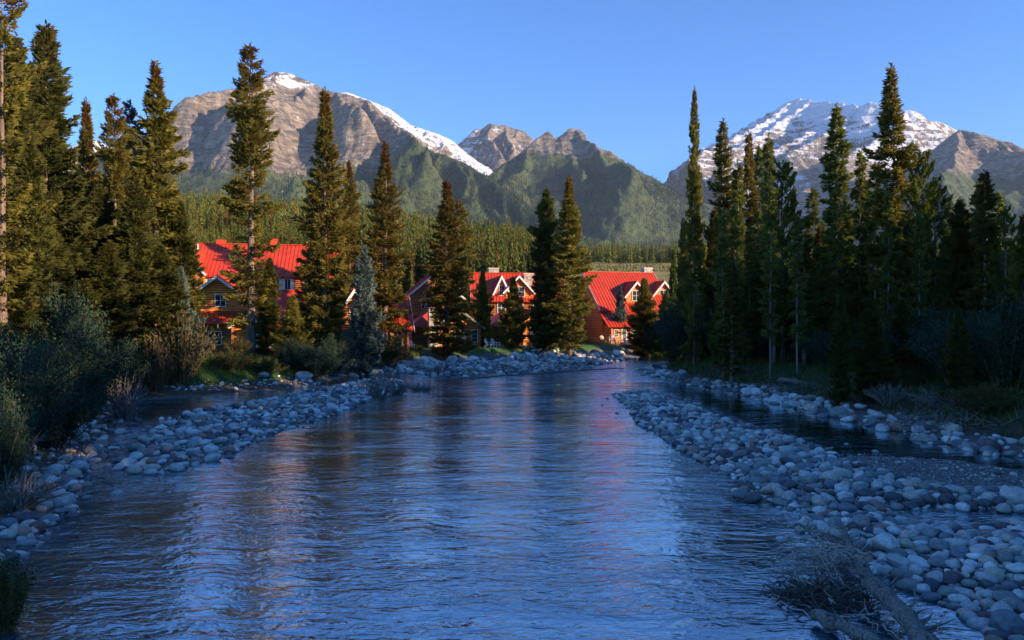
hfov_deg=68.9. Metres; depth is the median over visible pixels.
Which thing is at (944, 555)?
river stone
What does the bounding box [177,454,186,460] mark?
river stone
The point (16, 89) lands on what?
spruce tree
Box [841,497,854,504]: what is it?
river stone
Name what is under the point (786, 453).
river stone
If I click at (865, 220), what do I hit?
fir tree
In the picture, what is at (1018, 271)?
spruce tree
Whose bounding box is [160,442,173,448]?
river stone
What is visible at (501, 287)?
window
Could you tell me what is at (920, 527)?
river stone
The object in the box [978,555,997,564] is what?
river stone
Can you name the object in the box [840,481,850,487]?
river stone
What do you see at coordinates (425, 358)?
boulder
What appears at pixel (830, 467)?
river stone
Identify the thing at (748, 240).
fir tree
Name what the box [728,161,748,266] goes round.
fir tree
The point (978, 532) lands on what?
river stone
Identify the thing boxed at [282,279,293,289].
window
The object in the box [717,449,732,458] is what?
river stone
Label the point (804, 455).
river stone
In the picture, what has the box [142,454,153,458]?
river stone
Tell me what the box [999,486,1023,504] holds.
river stone
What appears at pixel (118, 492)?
river stone
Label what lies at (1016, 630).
river stone
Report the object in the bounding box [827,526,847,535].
river stone
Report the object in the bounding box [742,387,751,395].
boulder
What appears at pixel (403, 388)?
bare twig shrub
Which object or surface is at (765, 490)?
river stone
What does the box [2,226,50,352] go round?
fir tree
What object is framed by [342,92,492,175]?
snowy ridge
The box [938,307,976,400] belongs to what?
fir tree
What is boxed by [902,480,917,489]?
river stone
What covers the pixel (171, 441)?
river stone
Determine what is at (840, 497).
river stone
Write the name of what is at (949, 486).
river stone
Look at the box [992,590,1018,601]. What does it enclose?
river stone
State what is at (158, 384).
dry shrub
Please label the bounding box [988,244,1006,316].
spruce tree
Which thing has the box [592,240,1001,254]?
valley forest
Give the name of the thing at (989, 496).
river stone
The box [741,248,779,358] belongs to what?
fir tree
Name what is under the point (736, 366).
bare twig shrub
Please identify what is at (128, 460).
river stone
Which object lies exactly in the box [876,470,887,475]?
river stone
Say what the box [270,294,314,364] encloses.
spruce tree
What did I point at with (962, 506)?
river stone
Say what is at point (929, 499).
river stone
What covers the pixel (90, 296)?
fir tree
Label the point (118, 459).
river stone
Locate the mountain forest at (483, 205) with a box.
[83,141,1019,252]
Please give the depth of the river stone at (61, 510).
19.57 m
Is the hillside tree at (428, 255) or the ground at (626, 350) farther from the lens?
the hillside tree at (428, 255)
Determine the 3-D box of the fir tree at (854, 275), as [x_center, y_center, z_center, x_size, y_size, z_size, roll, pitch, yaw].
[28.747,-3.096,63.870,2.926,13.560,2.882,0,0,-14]
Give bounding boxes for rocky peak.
[458,123,533,170]
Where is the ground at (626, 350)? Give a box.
[0,340,1023,613]
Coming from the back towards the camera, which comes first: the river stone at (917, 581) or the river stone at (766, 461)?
the river stone at (766, 461)
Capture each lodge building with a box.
[187,239,353,324]
[191,275,258,353]
[276,290,338,340]
[329,288,414,350]
[406,274,465,318]
[468,268,566,317]
[571,268,669,344]
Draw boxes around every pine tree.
[747,158,805,361]
[755,265,793,363]
[895,149,946,321]
[913,174,953,324]
[925,229,961,310]
[985,203,1020,308]
[1001,243,1019,296]
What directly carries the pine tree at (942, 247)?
on the ground at (626, 350)
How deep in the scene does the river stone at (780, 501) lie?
20.49 m
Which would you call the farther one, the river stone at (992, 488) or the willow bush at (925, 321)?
the willow bush at (925, 321)
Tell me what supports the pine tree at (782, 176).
on the ground at (626, 350)
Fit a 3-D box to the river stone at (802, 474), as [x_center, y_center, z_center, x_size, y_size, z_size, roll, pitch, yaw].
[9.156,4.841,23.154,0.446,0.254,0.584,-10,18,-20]
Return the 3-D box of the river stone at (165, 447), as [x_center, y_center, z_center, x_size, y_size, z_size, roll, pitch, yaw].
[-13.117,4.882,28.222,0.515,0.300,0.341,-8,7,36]
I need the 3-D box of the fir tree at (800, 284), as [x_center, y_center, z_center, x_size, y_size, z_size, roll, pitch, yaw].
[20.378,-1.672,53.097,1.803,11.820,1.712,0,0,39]
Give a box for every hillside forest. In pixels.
[88,187,1015,262]
[112,200,1023,297]
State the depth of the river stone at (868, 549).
16.07 m
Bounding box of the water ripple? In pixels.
[442,368,623,379]
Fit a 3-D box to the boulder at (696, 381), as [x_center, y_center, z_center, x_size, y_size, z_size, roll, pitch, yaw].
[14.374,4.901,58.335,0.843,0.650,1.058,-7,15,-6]
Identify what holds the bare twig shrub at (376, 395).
on the ground at (626, 350)
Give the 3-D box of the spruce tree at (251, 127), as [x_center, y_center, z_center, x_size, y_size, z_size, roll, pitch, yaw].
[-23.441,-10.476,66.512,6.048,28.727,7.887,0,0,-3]
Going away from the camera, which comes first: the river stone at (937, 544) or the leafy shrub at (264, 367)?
the river stone at (937, 544)
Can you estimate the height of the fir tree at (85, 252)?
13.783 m
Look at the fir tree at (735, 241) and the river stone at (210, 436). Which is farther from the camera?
the fir tree at (735, 241)
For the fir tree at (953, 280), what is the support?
on the ground at (626, 350)
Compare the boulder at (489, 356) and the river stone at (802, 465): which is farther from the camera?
the boulder at (489, 356)
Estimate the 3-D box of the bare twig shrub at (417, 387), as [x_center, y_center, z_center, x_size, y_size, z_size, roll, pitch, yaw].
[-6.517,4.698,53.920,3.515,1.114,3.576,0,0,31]
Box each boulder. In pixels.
[370,369,378,374]
[381,365,389,371]
[394,360,410,366]
[396,363,405,369]
[420,356,428,361]
[428,356,439,362]
[445,355,457,361]
[465,356,478,361]
[483,353,495,360]
[507,351,518,356]
[525,352,531,359]
[529,354,538,358]
[546,351,555,357]
[652,363,661,368]
[658,369,664,374]
[670,372,680,378]
[679,373,690,380]
[691,377,701,385]
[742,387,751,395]
[751,387,762,395]
[767,394,777,402]
[776,395,786,402]
[804,403,814,410]
[829,406,850,417]
[862,504,878,510]
[865,418,875,424]
[886,553,914,567]
[888,420,904,431]
[914,425,921,432]
[920,432,935,442]
[941,430,952,435]
[951,439,963,446]
[976,438,1001,451]
[989,609,1023,631]
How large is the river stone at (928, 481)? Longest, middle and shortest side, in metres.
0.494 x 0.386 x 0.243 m
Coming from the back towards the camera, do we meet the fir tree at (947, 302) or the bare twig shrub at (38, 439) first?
the fir tree at (947, 302)
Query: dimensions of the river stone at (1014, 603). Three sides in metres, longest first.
0.388 x 0.310 x 0.188 m
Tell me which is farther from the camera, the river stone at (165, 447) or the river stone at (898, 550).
the river stone at (165, 447)
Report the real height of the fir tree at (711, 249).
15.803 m
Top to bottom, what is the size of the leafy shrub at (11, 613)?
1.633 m
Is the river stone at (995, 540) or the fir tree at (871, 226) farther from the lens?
the fir tree at (871, 226)
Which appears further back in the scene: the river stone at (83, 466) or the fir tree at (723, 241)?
the fir tree at (723, 241)
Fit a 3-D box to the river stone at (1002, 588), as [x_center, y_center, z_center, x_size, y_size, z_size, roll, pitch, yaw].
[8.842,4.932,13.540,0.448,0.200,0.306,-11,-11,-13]
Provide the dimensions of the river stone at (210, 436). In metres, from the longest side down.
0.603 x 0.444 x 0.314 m
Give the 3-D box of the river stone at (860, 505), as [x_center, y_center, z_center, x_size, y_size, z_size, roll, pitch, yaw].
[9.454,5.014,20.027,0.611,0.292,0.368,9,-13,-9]
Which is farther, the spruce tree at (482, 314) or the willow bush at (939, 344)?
the spruce tree at (482, 314)
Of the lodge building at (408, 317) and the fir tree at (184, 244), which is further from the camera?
the lodge building at (408, 317)
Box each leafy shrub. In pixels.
[0,543,37,635]
[205,349,261,369]
[221,335,251,360]
[244,355,289,375]
[377,329,407,363]
[462,337,472,346]
[942,381,1023,415]
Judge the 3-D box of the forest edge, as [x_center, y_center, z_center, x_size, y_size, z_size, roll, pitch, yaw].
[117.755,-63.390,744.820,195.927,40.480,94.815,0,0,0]
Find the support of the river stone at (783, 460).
on the ground at (626, 350)
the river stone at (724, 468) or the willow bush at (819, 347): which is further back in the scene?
the willow bush at (819, 347)
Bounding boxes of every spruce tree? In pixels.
[0,0,56,351]
[73,96,104,215]
[94,92,137,256]
[110,99,143,289]
[124,59,204,307]
[217,42,285,355]
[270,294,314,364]
[290,86,357,353]
[336,160,365,295]
[357,140,411,353]
[414,178,476,360]
[443,198,480,351]
[471,268,495,345]
[498,277,529,348]
[540,176,597,355]
[623,277,657,355]
[648,292,667,356]
[662,247,677,359]
[666,228,691,360]
[677,85,711,365]
[690,284,715,358]
[703,276,729,366]
[805,225,828,351]
[896,225,925,319]
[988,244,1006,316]
[1001,214,1023,314]
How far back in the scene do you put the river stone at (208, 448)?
28.27 m
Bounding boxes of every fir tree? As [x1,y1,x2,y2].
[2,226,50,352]
[3,31,72,315]
[6,128,79,354]
[27,19,114,279]
[47,230,98,334]
[70,202,101,310]
[71,278,136,376]
[82,183,129,348]
[84,240,169,384]
[107,176,198,372]
[129,243,193,369]
[163,200,207,355]
[255,258,282,356]
[294,241,339,345]
[526,186,565,351]
[701,208,716,302]
[705,117,735,309]
[710,261,752,385]
[711,208,734,380]
[727,204,746,374]
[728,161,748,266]
[737,266,754,322]
[741,130,759,259]
[741,226,757,328]
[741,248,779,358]
[752,143,772,259]
[754,132,780,327]
[757,179,780,378]
[776,271,798,352]
[783,240,820,365]
[786,214,810,375]
[803,186,821,319]
[813,103,860,337]
[817,220,827,327]
[824,288,855,405]
[825,186,846,326]
[839,200,852,319]
[845,208,861,342]
[846,296,895,401]
[848,149,875,334]
[853,178,878,330]
[860,62,919,334]
[861,162,885,321]
[877,190,897,330]
[880,201,907,319]
[907,212,932,318]
[926,197,993,330]
[926,293,956,379]
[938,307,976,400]
[939,219,951,253]
[942,200,953,220]
[959,169,1007,325]
[968,182,981,284]
[971,177,984,283]
[990,191,1007,266]
[998,264,1018,297]
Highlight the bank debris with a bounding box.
[733,378,1023,429]
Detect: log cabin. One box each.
[228,315,280,349]
[409,308,485,346]
[490,309,541,344]
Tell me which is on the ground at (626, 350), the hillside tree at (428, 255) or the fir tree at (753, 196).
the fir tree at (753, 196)
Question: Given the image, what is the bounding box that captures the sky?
[0,0,1023,183]
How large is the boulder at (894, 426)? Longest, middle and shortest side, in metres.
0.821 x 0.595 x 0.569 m
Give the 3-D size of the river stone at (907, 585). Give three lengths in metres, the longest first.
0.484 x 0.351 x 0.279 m
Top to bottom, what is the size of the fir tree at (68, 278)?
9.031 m
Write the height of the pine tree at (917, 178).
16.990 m
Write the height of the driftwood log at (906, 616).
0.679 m
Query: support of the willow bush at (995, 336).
on the ground at (626, 350)
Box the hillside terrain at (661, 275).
[561,262,703,303]
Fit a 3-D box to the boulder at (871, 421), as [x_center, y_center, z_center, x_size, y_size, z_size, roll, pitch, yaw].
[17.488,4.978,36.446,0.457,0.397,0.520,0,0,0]
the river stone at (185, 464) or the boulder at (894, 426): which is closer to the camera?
the river stone at (185, 464)
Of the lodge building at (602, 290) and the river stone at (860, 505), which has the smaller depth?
the river stone at (860, 505)
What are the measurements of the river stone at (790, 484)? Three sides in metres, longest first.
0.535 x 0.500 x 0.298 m
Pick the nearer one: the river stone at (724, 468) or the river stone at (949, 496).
the river stone at (949, 496)
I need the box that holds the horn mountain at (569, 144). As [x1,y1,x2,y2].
[490,128,971,251]
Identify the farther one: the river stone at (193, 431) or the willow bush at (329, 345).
the willow bush at (329, 345)
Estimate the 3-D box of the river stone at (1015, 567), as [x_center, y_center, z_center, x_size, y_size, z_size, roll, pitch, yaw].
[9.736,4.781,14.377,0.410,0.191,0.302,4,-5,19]
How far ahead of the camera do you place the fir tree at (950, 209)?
67.22 m
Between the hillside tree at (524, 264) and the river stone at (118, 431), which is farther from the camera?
the hillside tree at (524, 264)
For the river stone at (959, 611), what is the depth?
12.89 m
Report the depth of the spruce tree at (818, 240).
65.75 m
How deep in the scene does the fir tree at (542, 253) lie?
96.12 m
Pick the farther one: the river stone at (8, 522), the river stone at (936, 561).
the river stone at (8, 522)
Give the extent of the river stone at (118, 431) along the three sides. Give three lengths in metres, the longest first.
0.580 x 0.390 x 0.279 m
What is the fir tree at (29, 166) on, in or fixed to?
on the ground at (626, 350)
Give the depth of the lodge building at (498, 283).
116.92 m
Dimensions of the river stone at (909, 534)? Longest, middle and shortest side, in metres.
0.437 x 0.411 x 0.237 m
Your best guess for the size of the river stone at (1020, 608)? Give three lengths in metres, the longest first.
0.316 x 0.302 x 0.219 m
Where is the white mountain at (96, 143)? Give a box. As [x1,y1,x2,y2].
[73,140,105,154]
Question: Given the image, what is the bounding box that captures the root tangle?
[744,567,931,620]
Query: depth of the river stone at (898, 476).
23.22 m
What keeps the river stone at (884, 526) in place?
on the ground at (626, 350)
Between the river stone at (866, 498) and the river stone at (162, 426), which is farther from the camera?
the river stone at (162, 426)
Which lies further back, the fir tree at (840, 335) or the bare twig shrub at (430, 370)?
the bare twig shrub at (430, 370)
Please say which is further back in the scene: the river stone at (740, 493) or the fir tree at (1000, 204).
the fir tree at (1000, 204)
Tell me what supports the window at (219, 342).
in the lodge building at (217, 309)
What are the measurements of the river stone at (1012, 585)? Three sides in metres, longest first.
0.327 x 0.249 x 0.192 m
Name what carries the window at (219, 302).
in the lodge building at (217, 309)
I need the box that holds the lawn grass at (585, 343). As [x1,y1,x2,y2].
[414,341,628,356]
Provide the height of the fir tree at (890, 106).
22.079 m
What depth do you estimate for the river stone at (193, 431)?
32.11 m
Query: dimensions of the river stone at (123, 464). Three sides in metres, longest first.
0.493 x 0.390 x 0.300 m
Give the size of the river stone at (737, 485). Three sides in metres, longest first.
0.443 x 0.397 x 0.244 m
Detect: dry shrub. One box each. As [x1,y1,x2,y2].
[135,309,222,384]
[138,332,179,392]
[372,357,404,368]
[388,344,416,360]
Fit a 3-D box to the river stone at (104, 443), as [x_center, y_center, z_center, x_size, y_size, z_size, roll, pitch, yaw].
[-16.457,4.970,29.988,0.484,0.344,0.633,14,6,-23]
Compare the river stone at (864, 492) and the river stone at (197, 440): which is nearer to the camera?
the river stone at (864, 492)
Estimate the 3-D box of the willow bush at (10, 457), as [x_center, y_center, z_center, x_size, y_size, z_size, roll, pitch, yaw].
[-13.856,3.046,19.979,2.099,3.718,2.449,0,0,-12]
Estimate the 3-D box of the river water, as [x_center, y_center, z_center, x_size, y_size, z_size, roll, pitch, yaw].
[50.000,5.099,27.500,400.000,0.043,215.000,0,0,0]
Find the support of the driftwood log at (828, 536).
on the driftwood log at (906, 616)
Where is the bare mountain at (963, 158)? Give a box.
[820,130,1023,242]
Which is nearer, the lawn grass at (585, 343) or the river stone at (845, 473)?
the river stone at (845, 473)
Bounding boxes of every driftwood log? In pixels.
[794,522,844,550]
[810,609,887,639]
[829,519,954,639]
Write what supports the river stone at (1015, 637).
on the ground at (626, 350)
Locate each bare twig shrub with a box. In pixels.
[0,462,72,512]
[2,403,53,472]
[104,369,155,421]
[359,368,395,399]
[383,378,413,394]
[402,379,444,390]
[418,363,452,374]
[712,364,754,371]
[862,377,919,406]
[900,384,970,408]
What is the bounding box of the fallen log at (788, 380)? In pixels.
[777,377,806,384]
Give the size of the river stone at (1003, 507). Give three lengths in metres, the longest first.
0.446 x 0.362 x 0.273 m
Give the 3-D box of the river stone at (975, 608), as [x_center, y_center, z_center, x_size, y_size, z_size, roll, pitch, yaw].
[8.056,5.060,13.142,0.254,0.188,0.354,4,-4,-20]
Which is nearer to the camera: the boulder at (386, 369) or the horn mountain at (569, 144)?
the boulder at (386, 369)
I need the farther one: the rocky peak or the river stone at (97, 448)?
the rocky peak
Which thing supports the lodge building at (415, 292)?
on the ground at (626, 350)
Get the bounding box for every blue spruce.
[171,266,206,362]
[340,245,386,374]
[611,286,627,344]
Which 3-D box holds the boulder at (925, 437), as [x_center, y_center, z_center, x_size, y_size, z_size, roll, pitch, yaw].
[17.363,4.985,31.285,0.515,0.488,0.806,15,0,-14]
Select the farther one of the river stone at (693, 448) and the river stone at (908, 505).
the river stone at (693, 448)
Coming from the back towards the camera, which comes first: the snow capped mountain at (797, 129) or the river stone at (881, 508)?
the snow capped mountain at (797, 129)
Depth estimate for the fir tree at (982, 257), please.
47.79 m
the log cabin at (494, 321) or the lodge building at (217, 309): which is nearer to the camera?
the lodge building at (217, 309)
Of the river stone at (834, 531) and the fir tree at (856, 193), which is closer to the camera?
the river stone at (834, 531)
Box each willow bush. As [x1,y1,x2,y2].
[0,317,84,382]
[0,328,82,466]
[0,372,37,494]
[14,359,109,449]
[15,271,112,372]
[48,321,133,422]
[94,333,157,400]
[276,336,309,368]
[282,343,346,378]
[314,330,350,376]
[641,322,655,356]
[652,296,680,362]
[653,301,707,358]
[795,328,857,367]
[879,303,963,378]
[900,308,992,383]
[963,281,1023,389]
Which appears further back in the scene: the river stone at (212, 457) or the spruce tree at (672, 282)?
the spruce tree at (672, 282)
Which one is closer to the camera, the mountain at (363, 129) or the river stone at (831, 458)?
the river stone at (831, 458)
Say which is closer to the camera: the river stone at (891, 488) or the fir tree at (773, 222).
the river stone at (891, 488)
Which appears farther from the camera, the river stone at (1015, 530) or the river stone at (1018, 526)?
the river stone at (1018, 526)
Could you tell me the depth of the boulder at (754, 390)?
49.87 m
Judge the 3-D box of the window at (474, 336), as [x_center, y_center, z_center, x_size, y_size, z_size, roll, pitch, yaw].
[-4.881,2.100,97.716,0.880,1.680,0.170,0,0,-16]
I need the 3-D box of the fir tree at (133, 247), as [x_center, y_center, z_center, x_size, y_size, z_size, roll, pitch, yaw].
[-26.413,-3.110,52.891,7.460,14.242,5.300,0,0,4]
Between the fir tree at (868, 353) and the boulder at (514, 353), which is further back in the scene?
the boulder at (514, 353)
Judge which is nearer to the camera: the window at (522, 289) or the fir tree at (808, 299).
the fir tree at (808, 299)
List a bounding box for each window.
[208,331,221,344]
[215,294,225,306]
[276,279,281,289]
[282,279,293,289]
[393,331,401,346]
[421,298,431,307]
[471,330,477,341]
[497,303,505,312]
[499,285,504,295]
[517,287,524,296]
[614,329,617,336]
[621,328,627,339]
[632,290,639,300]
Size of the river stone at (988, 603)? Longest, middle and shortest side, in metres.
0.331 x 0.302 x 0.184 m
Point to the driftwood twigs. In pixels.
(835, 557)
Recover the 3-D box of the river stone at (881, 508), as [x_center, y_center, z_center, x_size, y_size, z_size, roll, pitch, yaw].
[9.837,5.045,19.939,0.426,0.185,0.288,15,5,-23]
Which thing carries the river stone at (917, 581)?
on the ground at (626, 350)
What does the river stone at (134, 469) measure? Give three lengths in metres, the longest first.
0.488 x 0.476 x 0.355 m
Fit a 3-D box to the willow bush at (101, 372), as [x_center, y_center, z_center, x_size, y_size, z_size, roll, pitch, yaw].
[-20.142,2.451,34.965,3.889,4.880,4.539,0,0,17]
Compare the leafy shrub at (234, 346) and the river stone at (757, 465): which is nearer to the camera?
the river stone at (757, 465)
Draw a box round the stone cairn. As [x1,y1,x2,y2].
[692,395,701,406]
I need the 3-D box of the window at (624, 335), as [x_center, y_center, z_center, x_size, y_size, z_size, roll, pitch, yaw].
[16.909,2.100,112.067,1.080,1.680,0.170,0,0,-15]
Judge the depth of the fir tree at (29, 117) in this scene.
42.07 m
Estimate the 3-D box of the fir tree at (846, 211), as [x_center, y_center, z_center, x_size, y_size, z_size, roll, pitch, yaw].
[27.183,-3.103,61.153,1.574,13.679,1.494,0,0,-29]
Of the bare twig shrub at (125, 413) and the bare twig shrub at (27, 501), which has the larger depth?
the bare twig shrub at (125, 413)
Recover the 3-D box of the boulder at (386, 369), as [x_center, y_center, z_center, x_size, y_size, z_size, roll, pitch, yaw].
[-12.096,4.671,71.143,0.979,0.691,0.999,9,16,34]
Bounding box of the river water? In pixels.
[0,355,1023,639]
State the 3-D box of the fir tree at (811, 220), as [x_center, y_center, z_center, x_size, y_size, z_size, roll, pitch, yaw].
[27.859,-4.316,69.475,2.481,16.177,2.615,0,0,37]
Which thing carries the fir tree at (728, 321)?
on the ground at (626, 350)
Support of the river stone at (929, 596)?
on the ground at (626, 350)
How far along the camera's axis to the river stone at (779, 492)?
21.20 m
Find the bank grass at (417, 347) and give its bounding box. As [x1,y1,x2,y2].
[133,343,423,386]
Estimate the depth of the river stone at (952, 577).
14.16 m
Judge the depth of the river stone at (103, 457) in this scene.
26.73 m
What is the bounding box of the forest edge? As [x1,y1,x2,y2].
[566,239,706,262]
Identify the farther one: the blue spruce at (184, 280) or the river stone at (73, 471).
the blue spruce at (184, 280)
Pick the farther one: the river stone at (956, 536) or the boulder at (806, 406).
the boulder at (806, 406)
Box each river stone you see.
[0,517,17,526]
[0,529,7,538]
[15,511,40,522]
[21,519,35,528]
[49,492,75,507]
[52,487,65,492]
[52,507,69,513]
[66,468,81,477]
[68,460,89,472]
[81,495,93,499]
[82,443,103,454]
[89,454,106,463]
[96,439,108,446]
[110,490,123,494]
[111,465,123,470]
[114,428,125,434]
[115,457,126,461]
[115,462,127,467]
[120,458,134,463]
[125,422,137,425]
[126,443,141,450]
[126,464,142,473]
[129,452,143,459]
[135,462,145,467]
[141,448,154,454]
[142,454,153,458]
[143,464,160,470]
[143,468,158,474]
[145,456,160,463]
[148,446,159,450]
[151,434,162,440]
[154,424,167,429]
[159,445,170,451]
[159,454,169,460]
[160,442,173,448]
[162,439,176,444]
[169,463,184,471]
[174,432,184,438]
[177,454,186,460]
[179,461,189,466]
[185,429,199,434]
[186,442,197,448]
[186,447,199,452]
[189,437,202,443]
[197,433,206,438]
[199,439,210,444]
[200,427,209,431]
[203,444,217,452]
[204,453,220,461]
[206,434,216,438]
[206,450,218,454]
[211,439,221,444]
[217,437,227,443]
[222,445,235,452]
[223,426,232,432]
[230,425,238,430]
[233,442,245,446]
[237,430,251,435]
[248,420,258,424]
[250,429,262,435]
[258,371,269,377]
[295,371,312,379]
[686,445,699,452]
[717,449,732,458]
[720,465,733,471]
[732,483,747,487]
[732,488,748,498]
[734,462,750,470]
[744,492,762,502]
[747,445,756,452]
[748,470,761,476]
[749,477,765,484]
[753,462,766,469]
[758,467,769,471]
[760,457,771,465]
[760,486,771,493]
[761,447,775,453]
[766,483,782,493]
[767,474,778,480]
[770,476,787,485]
[772,451,781,456]
[772,498,787,505]
[775,488,784,497]
[779,457,793,463]
[781,451,795,456]
[781,490,796,501]
[782,479,798,489]
[783,445,795,451]
[787,455,802,459]
[792,489,806,496]
[795,462,813,468]
[797,451,808,458]
[797,485,813,492]
[798,496,811,503]
[799,471,813,477]
[800,474,818,484]
[807,457,821,463]
[808,483,822,488]
[811,495,828,505]
[812,506,825,512]
[819,463,832,469]
[819,470,842,480]
[820,492,834,500]
[823,478,837,488]
[825,456,836,461]
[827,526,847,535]
[834,467,853,477]
[834,483,849,491]
[837,495,850,501]
[837,503,858,512]
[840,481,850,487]
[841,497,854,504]
[842,463,852,468]
[844,467,854,472]
[845,577,861,582]
[847,529,861,536]
[851,481,868,486]
[852,484,868,491]
[852,515,869,522]
[853,475,873,486]
[854,501,873,509]
[858,488,875,496]
[858,496,872,501]
[859,547,874,553]
[863,466,875,471]
[867,499,884,506]
[867,562,881,574]
[871,481,883,488]
[871,532,899,551]
[872,523,890,530]
[873,497,884,503]
[874,505,886,511]
[875,565,892,575]
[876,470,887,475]
[881,473,894,479]
[882,479,894,485]
[883,486,895,491]
[884,491,903,502]
[885,516,898,524]
[885,547,906,553]
[888,567,912,579]
[890,502,904,509]
[892,481,904,489]
[894,474,906,480]
[895,579,917,591]
[899,530,917,540]
[899,538,914,548]
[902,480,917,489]
[902,491,919,499]
[902,501,917,509]
[902,577,921,583]
[903,486,914,491]
[907,555,930,568]
[909,477,922,482]
[909,498,925,506]
[911,574,922,582]
[913,489,927,497]
[913,523,930,533]
[915,584,930,593]
[917,482,933,490]
[919,591,941,600]
[922,494,936,505]
[922,527,938,537]
[923,578,940,590]
[924,480,936,483]
[926,571,942,583]
[927,556,947,567]
[929,538,949,550]
[930,483,941,490]
[930,551,948,558]
[937,486,952,493]
[937,587,958,597]
[938,493,954,501]
[939,497,952,504]
[942,570,962,584]
[943,485,958,487]
[947,594,970,604]
[948,538,967,546]
[953,487,968,493]
[953,534,968,539]
[954,586,974,596]
[955,502,969,511]
[956,608,974,615]
[958,495,970,501]
[958,611,977,621]
[960,601,980,612]
[961,579,977,588]
[962,500,977,510]
[966,617,989,629]
[969,543,991,553]
[973,529,984,535]
[974,486,986,492]
[974,571,997,583]
[975,498,991,508]
[975,589,994,599]
[977,611,991,618]
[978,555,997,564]
[979,598,995,608]
[980,493,997,501]
[981,626,997,634]
[983,566,1004,579]
[984,634,1003,639]
[985,486,1000,491]
[985,630,1012,639]
[987,537,1003,544]
[989,585,1010,591]
[990,601,1013,611]
[991,530,1007,537]
[992,496,1005,505]
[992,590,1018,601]
[995,503,1011,513]
[995,521,1010,528]
[997,551,1013,562]
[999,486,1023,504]
[999,533,1014,542]
[1000,597,1021,611]
[1001,581,1018,591]
[1005,563,1023,572]
[1008,627,1023,635]
[1008,635,1023,639]
[1010,529,1023,532]
[1013,504,1023,512]
[1013,524,1023,528]
[1013,574,1023,581]
[1014,556,1023,562]
[1017,603,1023,613]
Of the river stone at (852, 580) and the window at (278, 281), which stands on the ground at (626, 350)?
the river stone at (852, 580)
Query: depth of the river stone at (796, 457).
25.84 m
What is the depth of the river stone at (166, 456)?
26.43 m
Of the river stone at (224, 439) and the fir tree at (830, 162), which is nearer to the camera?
the river stone at (224, 439)
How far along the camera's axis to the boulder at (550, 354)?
89.60 m
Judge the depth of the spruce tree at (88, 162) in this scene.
59.73 m
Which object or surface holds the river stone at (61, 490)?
on the ground at (626, 350)
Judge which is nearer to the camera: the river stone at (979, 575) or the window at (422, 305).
the river stone at (979, 575)
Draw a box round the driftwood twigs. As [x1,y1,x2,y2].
[762,483,917,639]
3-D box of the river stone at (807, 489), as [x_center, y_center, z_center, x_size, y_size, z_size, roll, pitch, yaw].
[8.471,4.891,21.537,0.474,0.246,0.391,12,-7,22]
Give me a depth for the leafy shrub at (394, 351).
73.51 m
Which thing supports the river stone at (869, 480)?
on the ground at (626, 350)
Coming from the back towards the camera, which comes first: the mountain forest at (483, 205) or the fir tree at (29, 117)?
the mountain forest at (483, 205)
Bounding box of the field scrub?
[565,255,702,271]
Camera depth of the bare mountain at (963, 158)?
4207.20 m
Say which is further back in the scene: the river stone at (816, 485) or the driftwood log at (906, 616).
the river stone at (816, 485)
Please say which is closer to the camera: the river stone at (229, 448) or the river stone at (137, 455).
the river stone at (137, 455)
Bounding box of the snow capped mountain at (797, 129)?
[664,98,964,225]
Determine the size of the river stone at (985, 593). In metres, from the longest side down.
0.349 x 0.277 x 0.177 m
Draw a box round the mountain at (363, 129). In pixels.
[60,72,588,248]
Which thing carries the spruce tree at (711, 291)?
on the ground at (626, 350)
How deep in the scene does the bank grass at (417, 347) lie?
57.40 m
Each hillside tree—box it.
[396,260,405,294]
[409,268,413,288]
[424,247,432,274]
[501,258,508,272]
[519,252,526,272]
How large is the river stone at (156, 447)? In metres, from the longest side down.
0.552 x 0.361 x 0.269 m
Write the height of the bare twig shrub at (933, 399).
1.193 m
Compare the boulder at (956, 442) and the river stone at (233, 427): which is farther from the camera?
the river stone at (233, 427)
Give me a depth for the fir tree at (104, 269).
47.57 m
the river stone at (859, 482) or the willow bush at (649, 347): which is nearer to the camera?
the river stone at (859, 482)
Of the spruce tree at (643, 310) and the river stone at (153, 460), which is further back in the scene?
the spruce tree at (643, 310)
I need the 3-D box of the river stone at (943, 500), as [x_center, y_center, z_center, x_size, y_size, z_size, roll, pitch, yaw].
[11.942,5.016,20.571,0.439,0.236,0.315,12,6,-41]
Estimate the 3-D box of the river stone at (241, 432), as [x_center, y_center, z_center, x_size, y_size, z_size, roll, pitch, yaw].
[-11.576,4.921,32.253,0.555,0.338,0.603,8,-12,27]
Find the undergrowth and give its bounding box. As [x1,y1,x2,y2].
[668,351,1023,438]
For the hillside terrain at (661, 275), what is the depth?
507.06 m
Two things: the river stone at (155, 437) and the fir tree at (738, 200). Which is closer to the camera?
the river stone at (155, 437)
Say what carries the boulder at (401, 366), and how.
on the ground at (626, 350)
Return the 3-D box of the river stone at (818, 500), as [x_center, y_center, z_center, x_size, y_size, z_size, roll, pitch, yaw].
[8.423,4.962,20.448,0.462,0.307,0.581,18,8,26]
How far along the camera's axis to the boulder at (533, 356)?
87.31 m
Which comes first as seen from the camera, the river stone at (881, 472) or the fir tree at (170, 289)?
the river stone at (881, 472)
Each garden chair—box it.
[409,340,415,348]
[491,339,499,347]
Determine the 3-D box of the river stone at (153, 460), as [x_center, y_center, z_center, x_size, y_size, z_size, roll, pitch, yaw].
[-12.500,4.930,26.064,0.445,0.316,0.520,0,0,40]
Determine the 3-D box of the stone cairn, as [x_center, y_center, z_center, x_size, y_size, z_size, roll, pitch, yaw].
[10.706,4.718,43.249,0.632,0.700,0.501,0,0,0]

